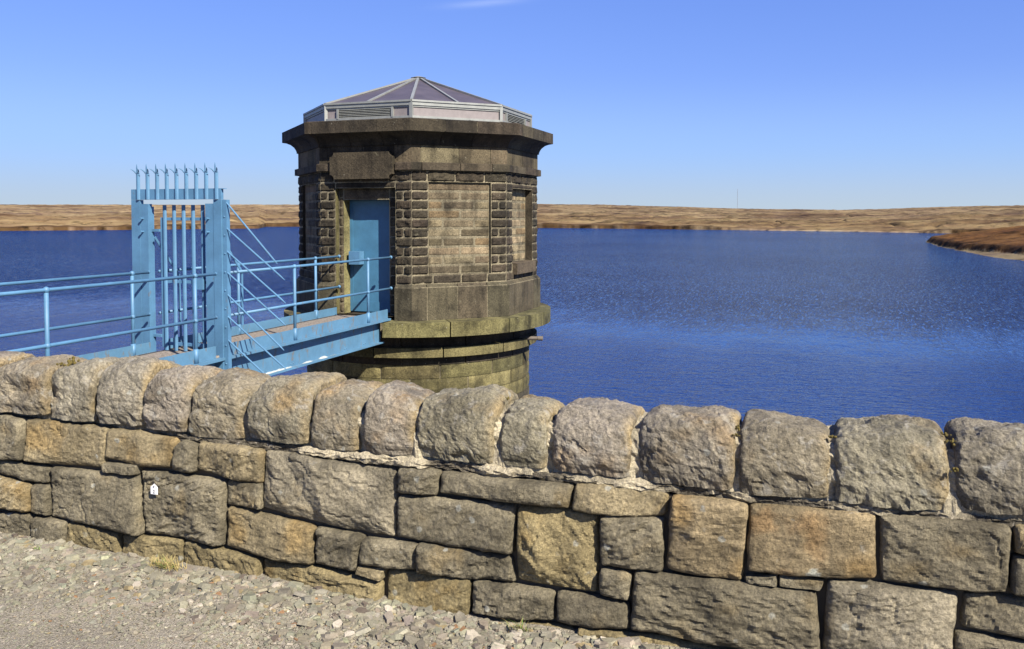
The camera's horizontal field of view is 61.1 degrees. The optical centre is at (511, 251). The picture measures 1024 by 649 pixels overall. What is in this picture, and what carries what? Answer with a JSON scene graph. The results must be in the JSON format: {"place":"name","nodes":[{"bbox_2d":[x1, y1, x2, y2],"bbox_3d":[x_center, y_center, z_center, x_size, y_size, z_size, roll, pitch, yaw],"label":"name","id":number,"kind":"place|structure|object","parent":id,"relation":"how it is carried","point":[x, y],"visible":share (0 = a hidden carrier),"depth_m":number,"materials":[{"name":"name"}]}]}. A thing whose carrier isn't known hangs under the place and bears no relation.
{"place":"outdoors","nodes":[
{"label":"outdoors","id":0,"kind":"place"},
{"bbox_2d":[0,531,699,648],"bbox_3d":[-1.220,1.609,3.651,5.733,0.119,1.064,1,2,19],"label":"gravel","id":1,"kind":"structure","parent":0,"point":[366,613],"depth_m":3.87,"materials":[{"name":"grey gravel"}]},
{"bbox_2d":[144,552,187,571],"bbox_3d":[-1.714,1.538,4.301,0.255,0.083,0.131,0,2,11],"label":"grass tuft","id":2,"kind":"object","parent":1,"relation":"on","point":[166,565],"visible":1,"depth_m":4.29,"materials":[{"name":"beige plant"}]},
{"bbox_2d":[504,618,534,632],"bbox_3d":[0.029,1.586,3.675,0.167,0.080,0.091,1,2,19],"label":"grass tuft","id":3,"kind":"object","parent":1,"relation":"on","point":[515,624],"visible":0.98,"depth_m":3.68,"materials":[{"name":"beige plant"}]},
{"bbox_2d":[0,227,1023,432],"bbox_3d":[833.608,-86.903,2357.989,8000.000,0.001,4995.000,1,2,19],"label":"water","id":4,"kind":"structure","parent":0,"point":[826,328],"depth_m":67.56,"materials":[{"name":"blue liquid"}]},
{"bbox_2d":[282,76,552,398],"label":"valve tower","id":5,"kind":"structure","parent":4,"relation":"in","point":[429,186],"depth_m":16.52,"materials":[{"name":"brown stone"}]},
{"bbox_2d":[305,184,316,270],"bbox_3d":[-4.035,-0.484,17.539,0.042,1.755,1.270,-1,3,-26],"label":"blind window","id":6,"kind":"structure","parent":5,"relation":"in","point":[310,190],"depth_m":17.63,"materials":[{"name":"stone"}]},
{"bbox_2d":[349,200,389,312],"bbox_3d":[-2.703,0.095,16.630,0.980,2.160,0.250,1,2,19],"label":"door","id":7,"kind":"structure","parent":5,"relation":"in","point":[369,219],"depth_m":16.70,"materials":[{"name":"blue paint"}]},
{"bbox_2d":[428,182,489,274],"bbox_3d":[-1.007,-0.442,16.470,1.270,1.755,0.042,-1,3,-26],"label":"blind window","id":8,"kind":"structure","parent":5,"relation":"in","point":[459,212],"depth_m":16.46,"materials":[{"name":"brown stone"}]},
{"bbox_2d":[512,189,535,273],"bbox_3d":[0.176,-0.423,17.757,0.275,1.715,1.270,1,2,19],"label":"blind window","id":9,"kind":"structure","parent":5,"relation":"in","point":[520,265],"depth_m":17.90,"materials":[{"name":"brown stone"}]},
{"bbox_2d":[0,204,1023,232],"bbox_3d":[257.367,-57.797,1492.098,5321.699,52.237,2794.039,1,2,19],"label":"hills","id":10,"kind":"structure","parent":0,"point":[45,217],"depth_m":644.83,"materials":[{"name":"brown plant"}]},
{"bbox_2d":[0,0,1023,209],"label":"sky","id":11,"kind":"structure","parent":0,"point":[784,104],"materials":[{"name":"blue"}]},
{"bbox_2d":[926,226,1023,260],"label":"peninsula","id":12,"kind":"object","parent":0,"point":[1005,242],"visible":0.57,"depth_m":196.91,"materials":[{"name":"brown plant"}]},
{"bbox_3d":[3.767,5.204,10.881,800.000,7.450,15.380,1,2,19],"label":"embankment","id":13,"kind":"structure","parent":0,"visible":0},
{"bbox_2d":[0,255,392,375],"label":"footbridge","id":14,"kind":"object","parent":13,"relation":"on","point":[309,338],"visible":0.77,"depth_m":12.88,"materials":[{"name":"blue paint"}]},
{"bbox_2d":[131,163,285,372],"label":"palisade gate","id":15,"kind":"structure","parent":14,"relation":"attached to","point":[214,218],"depth_m":11.74,"materials":[{"name":"blue metal"}]},
{"bbox_2d":[0,351,1023,648],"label":"stone wall","id":16,"kind":"structure","parent":13,"relation":"on","point":[704,527],"depth_m":3.73,"materials":[{"name":"grey stone"}]},
{"bbox_2d":[151,484,157,494],"bbox_3d":[-1.810,1.204,4.405,0.042,0.053,0.033,1,2,19],"label":"number tag","id":17,"kind":"object","parent":16,"relation":"attached to","point":[154,488],"visible":1,"depth_m":4.39,"materials":[{"name":"white plastic"}]}
]}

